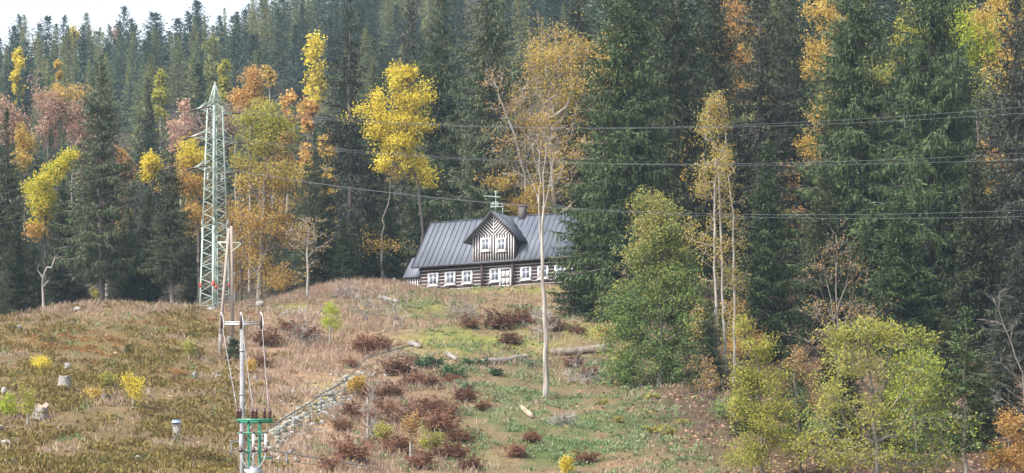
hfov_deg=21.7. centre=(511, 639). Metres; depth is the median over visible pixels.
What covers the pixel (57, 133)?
spruce tree
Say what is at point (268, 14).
larch tree
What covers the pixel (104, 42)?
larch tree
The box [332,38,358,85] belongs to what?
spruce tree
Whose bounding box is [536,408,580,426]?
bare bush
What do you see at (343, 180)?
spruce tree
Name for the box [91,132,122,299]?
birch tree
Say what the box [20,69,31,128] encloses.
spruce tree
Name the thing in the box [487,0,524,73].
spruce tree
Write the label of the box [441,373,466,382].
bracken clump
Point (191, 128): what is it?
birch tree
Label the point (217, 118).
larch tree
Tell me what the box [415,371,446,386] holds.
bracken clump
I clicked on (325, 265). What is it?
spruce tree
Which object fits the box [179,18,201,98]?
larch tree
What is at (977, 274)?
spruce tree
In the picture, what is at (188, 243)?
larch tree
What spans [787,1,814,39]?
spruce tree
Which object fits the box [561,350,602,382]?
bare bush
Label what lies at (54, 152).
spruce tree
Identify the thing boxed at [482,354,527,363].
fallen log
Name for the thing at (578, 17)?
spruce tree
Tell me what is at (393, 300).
fallen log
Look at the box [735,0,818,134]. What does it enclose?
spruce tree
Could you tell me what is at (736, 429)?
spruce tree
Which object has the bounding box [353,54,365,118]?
larch tree
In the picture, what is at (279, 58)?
spruce tree
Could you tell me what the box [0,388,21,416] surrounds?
birch sapling
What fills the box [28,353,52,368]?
birch sapling
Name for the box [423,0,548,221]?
spruce tree
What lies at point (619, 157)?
spruce tree
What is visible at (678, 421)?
fern clump
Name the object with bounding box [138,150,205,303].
spruce tree
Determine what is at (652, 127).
overhead wire
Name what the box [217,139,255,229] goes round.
spruce tree
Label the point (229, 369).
drop cable
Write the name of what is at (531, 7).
spruce tree
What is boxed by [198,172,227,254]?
spruce tree
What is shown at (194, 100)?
spruce tree
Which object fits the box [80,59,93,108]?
larch tree
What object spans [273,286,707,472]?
green grass
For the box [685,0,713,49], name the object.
spruce tree
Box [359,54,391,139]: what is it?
larch tree
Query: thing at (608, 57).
spruce tree
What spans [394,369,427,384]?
bracken clump
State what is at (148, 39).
spruce tree
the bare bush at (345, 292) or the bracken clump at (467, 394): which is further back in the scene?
the bare bush at (345, 292)
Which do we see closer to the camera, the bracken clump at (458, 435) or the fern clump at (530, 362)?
the bracken clump at (458, 435)
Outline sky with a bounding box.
[0,0,320,66]
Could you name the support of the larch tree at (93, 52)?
on the ground at (518, 464)
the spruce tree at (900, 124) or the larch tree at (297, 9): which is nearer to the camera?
the spruce tree at (900, 124)
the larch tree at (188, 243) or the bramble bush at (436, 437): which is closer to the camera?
the bramble bush at (436, 437)
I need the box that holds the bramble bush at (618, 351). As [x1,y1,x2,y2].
[608,344,629,363]
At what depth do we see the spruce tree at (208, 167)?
423.74 m
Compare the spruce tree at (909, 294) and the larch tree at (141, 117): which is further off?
the larch tree at (141, 117)
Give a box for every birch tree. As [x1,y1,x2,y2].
[0,91,36,223]
[9,46,28,106]
[9,121,43,265]
[19,143,82,298]
[23,70,69,243]
[40,78,93,232]
[53,58,63,125]
[69,23,81,53]
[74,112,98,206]
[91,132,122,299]
[107,25,124,54]
[113,147,138,230]
[134,148,165,296]
[151,67,170,158]
[164,95,193,246]
[167,102,248,301]
[199,34,219,123]
[207,182,312,302]
[215,58,230,185]
[225,62,267,291]
[254,132,283,265]
[256,64,278,196]
[278,87,297,242]
[294,95,321,210]
[300,29,328,143]
[316,132,341,239]
[471,168,554,214]
[476,62,539,204]
[674,102,750,384]
[689,89,734,377]
[697,0,773,212]
[713,145,752,382]
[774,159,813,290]
[857,0,933,197]
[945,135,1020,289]
[946,1,1023,158]
[964,0,1023,210]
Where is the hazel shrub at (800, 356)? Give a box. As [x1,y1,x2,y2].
[770,343,859,472]
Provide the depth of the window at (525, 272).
256.93 m
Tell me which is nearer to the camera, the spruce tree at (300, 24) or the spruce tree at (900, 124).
the spruce tree at (900, 124)
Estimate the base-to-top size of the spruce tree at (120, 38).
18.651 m
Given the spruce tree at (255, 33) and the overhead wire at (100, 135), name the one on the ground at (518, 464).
the spruce tree at (255, 33)
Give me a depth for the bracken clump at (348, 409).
183.13 m
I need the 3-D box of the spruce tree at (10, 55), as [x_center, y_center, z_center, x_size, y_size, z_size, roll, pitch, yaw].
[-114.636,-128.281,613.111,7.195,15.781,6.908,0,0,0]
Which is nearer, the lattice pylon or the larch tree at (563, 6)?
the lattice pylon
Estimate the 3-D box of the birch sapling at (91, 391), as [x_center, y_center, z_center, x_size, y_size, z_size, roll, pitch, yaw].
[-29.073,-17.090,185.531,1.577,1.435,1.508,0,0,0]
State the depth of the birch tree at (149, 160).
271.77 m
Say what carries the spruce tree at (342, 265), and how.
on the ground at (518, 464)
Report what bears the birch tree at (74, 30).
on the ground at (518, 464)
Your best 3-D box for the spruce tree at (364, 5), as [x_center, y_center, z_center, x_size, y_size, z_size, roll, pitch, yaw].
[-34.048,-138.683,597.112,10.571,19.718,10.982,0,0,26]
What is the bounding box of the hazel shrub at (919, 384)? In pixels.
[869,324,948,453]
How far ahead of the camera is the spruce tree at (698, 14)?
368.16 m
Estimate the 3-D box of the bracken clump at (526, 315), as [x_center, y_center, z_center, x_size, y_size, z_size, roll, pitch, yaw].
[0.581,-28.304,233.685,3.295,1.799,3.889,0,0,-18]
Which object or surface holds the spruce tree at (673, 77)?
on the ground at (518, 464)
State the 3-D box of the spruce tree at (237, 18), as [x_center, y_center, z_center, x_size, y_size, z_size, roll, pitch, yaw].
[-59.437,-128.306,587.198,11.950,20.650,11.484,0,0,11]
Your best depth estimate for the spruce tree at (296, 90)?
503.64 m
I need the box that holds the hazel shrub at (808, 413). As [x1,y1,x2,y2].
[782,386,864,442]
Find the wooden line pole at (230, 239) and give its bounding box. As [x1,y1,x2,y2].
[217,222,241,351]
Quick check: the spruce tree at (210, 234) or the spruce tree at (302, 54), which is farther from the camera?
the spruce tree at (302, 54)
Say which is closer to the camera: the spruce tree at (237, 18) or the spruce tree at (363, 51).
the spruce tree at (363, 51)
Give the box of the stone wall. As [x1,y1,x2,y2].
[245,371,362,452]
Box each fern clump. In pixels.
[408,353,433,367]
[426,356,448,365]
[435,362,461,375]
[447,365,469,376]
[454,377,475,390]
[456,357,478,366]
[473,356,489,365]
[487,367,503,374]
[523,359,538,365]
[593,396,611,404]
[611,414,625,421]
[641,424,664,431]
[643,392,661,397]
[661,425,679,434]
[675,418,688,423]
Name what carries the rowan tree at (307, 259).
on the ground at (518, 464)
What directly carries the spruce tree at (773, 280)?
on the ground at (518, 464)
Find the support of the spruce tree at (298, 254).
on the ground at (518, 464)
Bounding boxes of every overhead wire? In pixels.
[0,170,185,217]
[1,112,186,157]
[1,117,218,163]
[1,176,218,223]
[2,141,178,193]
[3,147,222,200]
[207,135,1023,164]
[211,166,1023,218]
[214,107,1020,127]
[241,107,1017,127]
[243,171,1019,214]
[248,142,1020,163]
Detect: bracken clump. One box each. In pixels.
[248,326,282,344]
[250,352,275,365]
[278,318,304,332]
[285,321,327,340]
[317,454,347,469]
[326,415,354,429]
[327,433,377,461]
[331,400,365,416]
[337,356,358,366]
[346,333,385,351]
[353,385,383,398]
[353,407,393,422]
[370,396,402,412]
[372,333,399,347]
[373,354,420,374]
[375,380,408,396]
[376,430,416,452]
[379,400,435,425]
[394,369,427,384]
[403,448,441,467]
[408,394,443,412]
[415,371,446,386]
[415,404,462,431]
[427,398,464,413]
[428,436,476,458]
[438,423,476,441]
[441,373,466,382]
[447,382,481,401]
[453,453,487,469]
[455,312,481,326]
[473,398,494,409]
[477,308,518,328]
[495,442,535,456]
[496,329,525,343]
[504,306,539,324]
[520,428,544,441]
[547,314,567,330]
[560,351,587,366]
[563,321,589,333]
[570,447,604,463]
[577,365,598,375]
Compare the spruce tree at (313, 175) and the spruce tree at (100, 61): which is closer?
the spruce tree at (313, 175)
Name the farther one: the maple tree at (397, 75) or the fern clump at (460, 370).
the maple tree at (397, 75)
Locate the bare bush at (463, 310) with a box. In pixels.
[435,291,483,317]
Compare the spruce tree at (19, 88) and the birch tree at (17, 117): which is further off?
the spruce tree at (19, 88)
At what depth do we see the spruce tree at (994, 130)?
279.53 m
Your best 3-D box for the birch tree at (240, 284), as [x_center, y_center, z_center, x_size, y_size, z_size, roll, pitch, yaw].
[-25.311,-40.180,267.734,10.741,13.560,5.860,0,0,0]
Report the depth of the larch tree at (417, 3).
651.13 m
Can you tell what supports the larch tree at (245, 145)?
on the ground at (518, 464)
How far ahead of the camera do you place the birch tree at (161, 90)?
439.79 m
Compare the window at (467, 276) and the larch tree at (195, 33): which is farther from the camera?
the larch tree at (195, 33)
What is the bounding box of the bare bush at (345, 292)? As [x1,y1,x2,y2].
[331,277,359,297]
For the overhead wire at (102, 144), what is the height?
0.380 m
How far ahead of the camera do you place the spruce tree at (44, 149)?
410.96 m
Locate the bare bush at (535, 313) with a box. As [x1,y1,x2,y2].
[530,306,551,316]
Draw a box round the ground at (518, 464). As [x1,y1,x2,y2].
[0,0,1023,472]
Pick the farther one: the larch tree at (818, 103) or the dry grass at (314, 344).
the larch tree at (818, 103)
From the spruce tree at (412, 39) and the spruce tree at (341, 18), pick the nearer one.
the spruce tree at (412, 39)
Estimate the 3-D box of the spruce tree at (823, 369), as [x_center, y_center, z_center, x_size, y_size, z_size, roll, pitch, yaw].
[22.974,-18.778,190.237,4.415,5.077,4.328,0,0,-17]
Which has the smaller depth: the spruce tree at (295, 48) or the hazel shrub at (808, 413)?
the hazel shrub at (808, 413)
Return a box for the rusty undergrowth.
[245,318,550,472]
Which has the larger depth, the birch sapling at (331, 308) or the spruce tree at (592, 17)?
the spruce tree at (592, 17)
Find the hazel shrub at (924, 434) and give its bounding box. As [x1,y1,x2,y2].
[901,406,980,452]
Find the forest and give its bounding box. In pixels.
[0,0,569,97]
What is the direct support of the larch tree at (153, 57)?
on the ground at (518, 464)
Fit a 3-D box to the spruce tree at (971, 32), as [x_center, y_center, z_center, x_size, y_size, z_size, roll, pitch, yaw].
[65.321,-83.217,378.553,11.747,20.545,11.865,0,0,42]
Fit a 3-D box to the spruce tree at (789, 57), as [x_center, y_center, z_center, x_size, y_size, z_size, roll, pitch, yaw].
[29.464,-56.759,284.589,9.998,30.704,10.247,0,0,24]
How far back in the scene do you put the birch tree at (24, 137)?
304.83 m
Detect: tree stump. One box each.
[30,402,49,419]
[57,375,72,388]
[101,393,110,401]
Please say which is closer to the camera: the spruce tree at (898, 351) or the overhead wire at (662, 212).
the spruce tree at (898, 351)
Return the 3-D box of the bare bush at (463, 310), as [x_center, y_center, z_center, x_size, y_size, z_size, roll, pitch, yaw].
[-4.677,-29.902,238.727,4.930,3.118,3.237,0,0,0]
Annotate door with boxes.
[499,267,510,285]
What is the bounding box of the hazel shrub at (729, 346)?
[688,297,773,367]
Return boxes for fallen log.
[378,295,398,301]
[409,340,421,347]
[444,351,457,360]
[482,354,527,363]
[519,405,534,417]
[551,344,609,355]
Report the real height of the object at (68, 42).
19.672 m
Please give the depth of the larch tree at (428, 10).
636.07 m
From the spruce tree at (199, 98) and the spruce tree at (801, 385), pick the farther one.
the spruce tree at (199, 98)
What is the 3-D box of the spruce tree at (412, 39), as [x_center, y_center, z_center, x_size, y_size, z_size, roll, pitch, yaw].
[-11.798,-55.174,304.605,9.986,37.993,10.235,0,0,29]
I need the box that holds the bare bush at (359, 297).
[344,282,383,318]
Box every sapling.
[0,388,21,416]
[12,377,41,425]
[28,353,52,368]
[83,384,103,400]
[88,286,97,299]
[97,366,119,385]
[116,369,150,409]
[123,344,130,354]
[180,338,197,356]
[225,337,246,359]
[245,358,257,372]
[318,299,343,342]
[345,372,368,393]
[397,406,423,456]
[557,451,578,472]
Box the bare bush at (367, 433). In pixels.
[359,386,382,439]
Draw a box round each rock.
[1,387,7,393]
[64,363,71,368]
[255,301,264,306]
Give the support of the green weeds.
on the ground at (518, 464)
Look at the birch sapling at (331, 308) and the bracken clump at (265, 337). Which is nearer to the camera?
the bracken clump at (265, 337)
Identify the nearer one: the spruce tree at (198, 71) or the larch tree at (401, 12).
the spruce tree at (198, 71)
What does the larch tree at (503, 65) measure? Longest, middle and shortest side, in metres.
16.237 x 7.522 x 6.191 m
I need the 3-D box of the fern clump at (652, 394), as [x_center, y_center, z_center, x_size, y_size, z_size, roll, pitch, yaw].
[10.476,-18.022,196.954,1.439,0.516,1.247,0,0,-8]
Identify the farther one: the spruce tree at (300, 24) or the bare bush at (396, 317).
the spruce tree at (300, 24)
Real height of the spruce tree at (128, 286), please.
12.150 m
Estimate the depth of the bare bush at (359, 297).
235.68 m
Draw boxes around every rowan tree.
[285,215,332,294]
[778,220,897,409]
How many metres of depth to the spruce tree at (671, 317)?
227.43 m
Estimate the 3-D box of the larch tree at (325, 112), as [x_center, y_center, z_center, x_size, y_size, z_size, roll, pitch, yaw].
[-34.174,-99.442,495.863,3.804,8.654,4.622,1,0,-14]
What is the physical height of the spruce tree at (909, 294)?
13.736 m
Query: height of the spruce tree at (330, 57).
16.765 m
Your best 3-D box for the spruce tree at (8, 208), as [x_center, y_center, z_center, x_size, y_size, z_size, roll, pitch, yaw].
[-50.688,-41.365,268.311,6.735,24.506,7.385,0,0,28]
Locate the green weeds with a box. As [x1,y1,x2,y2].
[0,279,752,472]
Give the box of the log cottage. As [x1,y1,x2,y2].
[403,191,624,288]
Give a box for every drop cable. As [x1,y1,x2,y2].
[223,331,236,406]
[242,330,253,409]
[262,330,268,408]
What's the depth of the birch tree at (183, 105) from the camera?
374.29 m
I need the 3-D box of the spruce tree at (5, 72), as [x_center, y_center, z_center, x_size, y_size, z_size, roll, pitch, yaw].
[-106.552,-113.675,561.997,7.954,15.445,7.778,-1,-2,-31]
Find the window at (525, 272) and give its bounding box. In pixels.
[520,266,531,280]
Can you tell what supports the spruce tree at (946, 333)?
on the ground at (518, 464)
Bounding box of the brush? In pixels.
[47,276,1020,472]
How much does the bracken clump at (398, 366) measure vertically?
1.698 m
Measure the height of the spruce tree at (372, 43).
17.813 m
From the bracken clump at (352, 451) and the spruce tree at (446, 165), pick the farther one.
the spruce tree at (446, 165)
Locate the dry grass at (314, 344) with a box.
[0,273,1023,472]
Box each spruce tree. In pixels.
[0,65,11,107]
[0,67,32,136]
[0,107,44,311]
[0,139,29,228]
[0,224,48,315]
[1,48,13,86]
[2,200,35,275]
[10,80,39,151]
[14,96,34,174]
[16,148,40,219]
[18,242,53,312]
[19,156,60,292]
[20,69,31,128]
[23,72,34,135]
[23,129,75,243]
[29,72,50,164]
[29,124,58,177]
[33,125,45,169]
[36,114,70,183]
[36,126,61,300]
[36,178,92,306]
[42,123,76,181]
[48,61,150,303]
[55,125,81,225]
[63,142,108,274]
[66,232,94,301]
[79,54,122,123]
[95,47,114,98]
[104,224,132,301]
[108,77,183,305]
[109,214,149,302]
[110,32,133,103]
[110,60,126,112]
[117,52,172,143]
[120,41,173,130]
[120,85,133,121]
[121,138,169,245]
[122,68,132,107]
[125,186,177,303]
[127,31,167,108]
[135,109,172,210]
[137,47,175,107]
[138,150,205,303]
[166,73,217,158]
[169,63,231,169]
[169,190,210,267]
[175,69,186,101]
[176,229,210,304]
[182,94,221,212]
[182,166,210,236]
[184,33,207,95]
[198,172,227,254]
[201,141,219,202]
[215,22,231,78]
[216,38,241,106]
[217,11,250,78]
[217,88,246,190]
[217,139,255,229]
[219,61,254,150]
[227,144,259,232]
[233,153,285,256]
[236,31,252,94]
[237,34,281,114]
[238,40,251,74]
[244,76,270,140]
[248,32,277,88]
[250,205,297,292]
[257,52,280,113]
[260,68,279,130]
[262,6,291,79]
[271,103,309,211]
[273,163,336,277]
[275,25,310,105]
[277,54,318,127]
[279,32,309,77]
[284,0,320,72]
[285,137,323,215]
[289,34,310,84]
[293,127,334,287]
[296,0,405,274]
[297,176,341,288]
[300,61,382,173]
[309,18,344,97]
[310,123,324,175]
[316,0,360,61]
[316,85,365,202]
[319,91,365,182]
[320,3,345,86]
[321,93,359,222]
[325,216,364,282]
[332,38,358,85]
[339,0,369,32]
[343,4,389,67]
[348,0,381,47]
[350,213,394,281]
[352,34,368,78]
[353,62,407,273]
[355,36,394,128]
[363,0,395,54]
[363,47,396,157]
[372,181,411,277]
[379,5,415,70]
[380,0,437,276]
[383,47,394,100]
[386,24,429,112]
[388,18,415,61]
[388,22,406,96]
[393,0,471,265]
[399,47,438,129]
[413,15,429,63]
[417,129,465,243]
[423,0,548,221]
[424,1,468,88]
[426,0,463,73]
[436,33,455,104]
[443,38,470,124]
[444,64,476,104]
[447,13,461,62]
[448,0,476,49]
[455,19,468,57]
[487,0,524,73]
[499,0,522,56]
[503,0,549,70]
[504,26,519,94]
[513,13,547,74]
[514,14,541,80]
[529,0,617,213]
[529,1,560,79]
[532,0,547,37]
[534,0,576,41]
[541,0,702,322]
[543,0,563,54]
[544,29,569,95]
[546,155,625,316]
[555,0,582,37]
[562,0,637,81]
[566,25,713,241]
[574,0,600,39]
[581,0,613,122]
[584,0,640,158]
[584,0,644,115]
[590,1,626,142]
[595,0,692,224]
[623,0,742,291]
[626,0,710,124]
[651,235,704,324]
[664,0,761,276]
[677,299,733,393]
[678,12,717,147]
[679,0,811,306]
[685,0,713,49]
[687,0,749,125]
[688,0,738,101]
[713,252,757,341]
[718,0,756,65]
[719,138,814,361]
[723,368,773,435]
[724,0,817,125]
[730,1,801,140]
[734,0,816,164]
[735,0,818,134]
[736,1,754,52]
[739,183,809,279]
[744,0,832,236]
[767,346,807,419]
[769,298,810,316]
[778,341,825,446]
[779,0,924,326]
[784,0,836,107]
[786,164,868,344]
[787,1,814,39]
[795,65,868,223]
[796,0,828,60]
[797,7,834,132]
[807,0,893,146]
[810,343,862,407]
[821,339,871,451]
[823,0,898,82]
[829,0,913,71]
[841,191,947,354]
[849,0,1010,336]
[863,0,955,215]
[864,331,921,452]
[880,0,1000,158]
[888,0,934,107]
[903,0,996,119]
[914,347,948,440]
[921,319,976,388]
[927,30,987,216]
[928,159,1023,358]
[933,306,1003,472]
[934,0,981,124]
[943,108,1023,244]
[950,0,1023,334]
[955,351,1005,450]
[960,0,991,115]
[961,299,1023,436]
[970,0,1012,80]
[970,1,1019,141]
[972,0,1014,96]
[973,1,1023,166]
[986,250,1023,371]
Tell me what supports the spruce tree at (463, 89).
on the ground at (518, 464)
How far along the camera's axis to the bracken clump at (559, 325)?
226.63 m
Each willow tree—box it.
[590,184,753,387]
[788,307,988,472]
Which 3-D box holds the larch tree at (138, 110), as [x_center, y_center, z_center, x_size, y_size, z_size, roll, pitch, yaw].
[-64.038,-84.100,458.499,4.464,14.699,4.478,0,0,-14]
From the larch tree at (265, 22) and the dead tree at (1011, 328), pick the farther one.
the larch tree at (265, 22)
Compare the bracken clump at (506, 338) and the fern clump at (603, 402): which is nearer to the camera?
the fern clump at (603, 402)
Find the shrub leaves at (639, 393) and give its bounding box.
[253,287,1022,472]
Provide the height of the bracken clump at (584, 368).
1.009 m
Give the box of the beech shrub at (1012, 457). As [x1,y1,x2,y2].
[971,403,1023,472]
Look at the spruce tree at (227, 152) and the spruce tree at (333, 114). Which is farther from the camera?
the spruce tree at (227, 152)
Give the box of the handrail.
[266,345,412,438]
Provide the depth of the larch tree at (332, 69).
449.35 m
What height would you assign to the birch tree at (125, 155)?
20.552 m
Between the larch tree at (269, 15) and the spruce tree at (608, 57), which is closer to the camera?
the spruce tree at (608, 57)
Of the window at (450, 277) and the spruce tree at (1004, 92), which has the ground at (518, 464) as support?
the spruce tree at (1004, 92)
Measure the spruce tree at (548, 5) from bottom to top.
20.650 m
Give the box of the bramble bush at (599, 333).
[589,320,618,340]
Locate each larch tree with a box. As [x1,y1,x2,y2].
[0,49,11,96]
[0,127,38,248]
[18,27,34,78]
[19,14,36,74]
[22,184,35,256]
[27,101,43,163]
[30,32,45,100]
[31,77,48,137]
[34,53,45,94]
[35,78,72,156]
[39,165,72,252]
[40,59,52,116]
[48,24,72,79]
[51,38,71,104]
[53,57,74,136]
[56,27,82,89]
[59,32,84,84]
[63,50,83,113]
[64,83,81,166]
[64,97,77,151]
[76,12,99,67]
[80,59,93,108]
[83,36,94,82]
[87,31,98,78]
[88,27,103,77]
[96,32,107,67]
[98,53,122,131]
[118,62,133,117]
[121,31,141,96]
[124,55,169,149]
[125,88,166,154]
[126,80,140,129]
[126,97,163,155]
[128,65,171,161]
[132,108,143,154]
[140,54,170,133]
[149,27,171,97]
[157,110,169,156]
[159,135,167,186]
[162,165,190,249]
[164,32,174,84]
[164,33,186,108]
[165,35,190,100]
[173,194,209,287]
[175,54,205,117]
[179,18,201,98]
[182,76,212,155]
[185,33,204,92]
[200,16,209,70]
[204,25,223,79]
[205,81,230,183]
[217,7,230,49]
[217,85,229,149]
[228,65,235,136]
[230,106,256,192]
[233,173,255,277]
[238,188,284,263]
[242,49,273,128]
[245,3,265,53]
[246,0,266,48]
[249,0,276,66]
[259,1,275,39]
[265,136,297,237]
[267,14,275,51]
[270,0,293,33]
[283,0,312,66]
[285,3,310,49]
[287,0,297,31]
[299,0,324,61]
[300,0,320,65]
[319,63,340,128]
[319,82,330,124]
[341,49,363,154]
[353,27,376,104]
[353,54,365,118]
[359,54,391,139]
[370,0,395,62]
[374,0,391,47]
[378,0,404,27]
[382,0,394,32]
[387,2,402,58]
[387,46,404,111]
[398,0,408,22]
[399,0,422,21]
[400,0,427,39]
[416,0,440,44]
[490,26,517,113]
[491,0,504,56]
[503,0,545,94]
[531,18,552,97]
[554,4,572,75]
[567,0,597,35]
[734,44,764,189]
[791,0,849,235]
[796,54,832,182]
[808,0,855,106]
[848,0,899,170]
[965,7,1002,158]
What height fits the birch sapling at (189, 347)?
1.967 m
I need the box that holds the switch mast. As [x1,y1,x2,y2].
[236,408,272,472]
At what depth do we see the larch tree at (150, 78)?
484.22 m
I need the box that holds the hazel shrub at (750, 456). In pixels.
[719,306,817,472]
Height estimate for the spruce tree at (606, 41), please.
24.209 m
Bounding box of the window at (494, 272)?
[489,268,499,282]
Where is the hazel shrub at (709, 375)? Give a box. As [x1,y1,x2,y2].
[688,345,727,398]
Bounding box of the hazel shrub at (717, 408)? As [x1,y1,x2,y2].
[704,393,737,419]
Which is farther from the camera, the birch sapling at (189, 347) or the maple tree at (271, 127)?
the maple tree at (271, 127)
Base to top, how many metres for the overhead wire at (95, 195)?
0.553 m
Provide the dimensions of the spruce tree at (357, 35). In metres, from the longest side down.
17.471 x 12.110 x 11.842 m
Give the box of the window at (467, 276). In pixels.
[461,270,472,284]
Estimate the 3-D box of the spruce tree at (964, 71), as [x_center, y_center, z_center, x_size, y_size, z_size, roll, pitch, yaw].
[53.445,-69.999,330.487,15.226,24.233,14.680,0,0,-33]
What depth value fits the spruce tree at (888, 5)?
379.45 m
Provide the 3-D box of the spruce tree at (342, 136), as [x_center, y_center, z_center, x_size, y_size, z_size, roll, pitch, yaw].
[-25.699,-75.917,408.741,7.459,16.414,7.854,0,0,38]
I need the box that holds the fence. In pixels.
[231,440,389,472]
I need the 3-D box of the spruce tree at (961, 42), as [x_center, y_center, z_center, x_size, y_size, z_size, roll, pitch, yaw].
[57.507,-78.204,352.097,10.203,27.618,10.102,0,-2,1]
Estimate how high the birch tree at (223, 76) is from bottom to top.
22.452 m
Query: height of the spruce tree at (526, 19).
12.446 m
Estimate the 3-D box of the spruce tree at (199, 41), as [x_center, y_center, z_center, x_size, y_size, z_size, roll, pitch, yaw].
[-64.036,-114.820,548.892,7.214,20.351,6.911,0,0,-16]
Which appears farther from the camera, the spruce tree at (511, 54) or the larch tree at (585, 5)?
the spruce tree at (511, 54)
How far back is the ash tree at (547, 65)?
276.52 m
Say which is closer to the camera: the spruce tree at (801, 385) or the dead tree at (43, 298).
the spruce tree at (801, 385)
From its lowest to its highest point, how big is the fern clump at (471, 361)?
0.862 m
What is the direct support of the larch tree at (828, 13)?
on the ground at (518, 464)
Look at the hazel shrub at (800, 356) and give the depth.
158.91 m
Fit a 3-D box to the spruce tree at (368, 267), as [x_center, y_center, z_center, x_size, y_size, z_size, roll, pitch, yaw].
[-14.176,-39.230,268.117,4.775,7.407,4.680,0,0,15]
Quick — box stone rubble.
[212,305,541,470]
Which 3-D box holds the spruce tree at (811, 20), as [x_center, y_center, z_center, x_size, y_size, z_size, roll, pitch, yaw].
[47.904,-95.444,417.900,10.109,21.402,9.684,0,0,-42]
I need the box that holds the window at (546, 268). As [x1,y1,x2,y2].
[537,265,548,279]
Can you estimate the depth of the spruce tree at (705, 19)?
387.01 m
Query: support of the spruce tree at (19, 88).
on the ground at (518, 464)
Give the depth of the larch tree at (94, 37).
679.81 m
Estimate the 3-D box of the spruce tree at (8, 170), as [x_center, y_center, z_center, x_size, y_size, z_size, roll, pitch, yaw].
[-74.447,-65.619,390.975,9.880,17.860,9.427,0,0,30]
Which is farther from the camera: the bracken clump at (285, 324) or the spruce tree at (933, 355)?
the bracken clump at (285, 324)
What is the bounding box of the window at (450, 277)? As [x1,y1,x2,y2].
[444,271,455,285]
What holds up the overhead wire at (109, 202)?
attached to the lattice pylon
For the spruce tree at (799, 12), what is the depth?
371.39 m
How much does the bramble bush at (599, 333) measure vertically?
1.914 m
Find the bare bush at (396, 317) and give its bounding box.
[383,290,410,329]
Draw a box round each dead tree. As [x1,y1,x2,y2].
[36,254,61,308]
[503,105,576,398]
[978,287,1023,412]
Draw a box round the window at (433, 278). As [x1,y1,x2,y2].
[427,272,438,286]
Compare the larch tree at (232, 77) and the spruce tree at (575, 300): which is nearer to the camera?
the spruce tree at (575, 300)
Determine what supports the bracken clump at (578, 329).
on the ground at (518, 464)
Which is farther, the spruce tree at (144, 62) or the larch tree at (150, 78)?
the spruce tree at (144, 62)
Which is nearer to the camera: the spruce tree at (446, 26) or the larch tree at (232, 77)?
the larch tree at (232, 77)
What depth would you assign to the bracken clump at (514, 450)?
172.26 m
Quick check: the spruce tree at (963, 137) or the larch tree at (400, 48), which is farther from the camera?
the larch tree at (400, 48)
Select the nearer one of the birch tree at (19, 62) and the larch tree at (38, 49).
the birch tree at (19, 62)
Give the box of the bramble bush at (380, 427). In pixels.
[368,419,395,443]
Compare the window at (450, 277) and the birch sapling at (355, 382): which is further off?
the window at (450, 277)
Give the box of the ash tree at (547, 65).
[481,6,604,212]
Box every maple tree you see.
[218,92,334,300]
[337,58,443,241]
[358,149,416,280]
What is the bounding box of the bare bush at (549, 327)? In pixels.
[521,303,563,338]
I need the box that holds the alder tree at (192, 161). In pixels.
[151,132,223,302]
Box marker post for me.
[171,420,180,439]
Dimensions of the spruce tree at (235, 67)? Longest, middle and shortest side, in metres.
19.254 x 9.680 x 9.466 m
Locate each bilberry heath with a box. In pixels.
[0,292,491,472]
[2,312,256,464]
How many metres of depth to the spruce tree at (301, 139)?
405.55 m
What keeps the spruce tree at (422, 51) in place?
on the ground at (518, 464)
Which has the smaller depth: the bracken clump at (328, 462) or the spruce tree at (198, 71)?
the bracken clump at (328, 462)
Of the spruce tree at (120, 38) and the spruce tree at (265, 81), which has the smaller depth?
the spruce tree at (265, 81)
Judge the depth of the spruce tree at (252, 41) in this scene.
524.62 m
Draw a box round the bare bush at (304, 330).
[278,310,321,343]
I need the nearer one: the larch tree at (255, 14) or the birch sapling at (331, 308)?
the birch sapling at (331, 308)
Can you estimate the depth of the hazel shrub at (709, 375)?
194.79 m
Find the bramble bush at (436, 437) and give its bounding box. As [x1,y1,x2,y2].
[413,419,447,451]
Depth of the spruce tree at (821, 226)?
221.64 m
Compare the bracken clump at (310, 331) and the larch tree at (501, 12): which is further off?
the larch tree at (501, 12)
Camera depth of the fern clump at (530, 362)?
213.39 m
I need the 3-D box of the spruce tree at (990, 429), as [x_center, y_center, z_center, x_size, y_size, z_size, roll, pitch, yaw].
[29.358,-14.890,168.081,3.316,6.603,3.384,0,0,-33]
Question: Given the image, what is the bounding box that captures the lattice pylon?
[183,82,246,309]
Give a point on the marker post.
(176, 425)
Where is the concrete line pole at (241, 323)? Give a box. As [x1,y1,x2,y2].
[220,312,263,472]
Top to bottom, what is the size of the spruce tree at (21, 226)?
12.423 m
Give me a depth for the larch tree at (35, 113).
485.24 m
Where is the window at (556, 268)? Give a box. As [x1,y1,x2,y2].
[555,264,565,278]
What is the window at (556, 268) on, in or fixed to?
in the log cottage
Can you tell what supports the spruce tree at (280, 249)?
on the ground at (518, 464)
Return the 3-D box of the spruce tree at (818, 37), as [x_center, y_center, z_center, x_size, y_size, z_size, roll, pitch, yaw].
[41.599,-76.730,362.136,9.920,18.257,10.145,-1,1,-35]
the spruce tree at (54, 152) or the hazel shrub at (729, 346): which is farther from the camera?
the spruce tree at (54, 152)

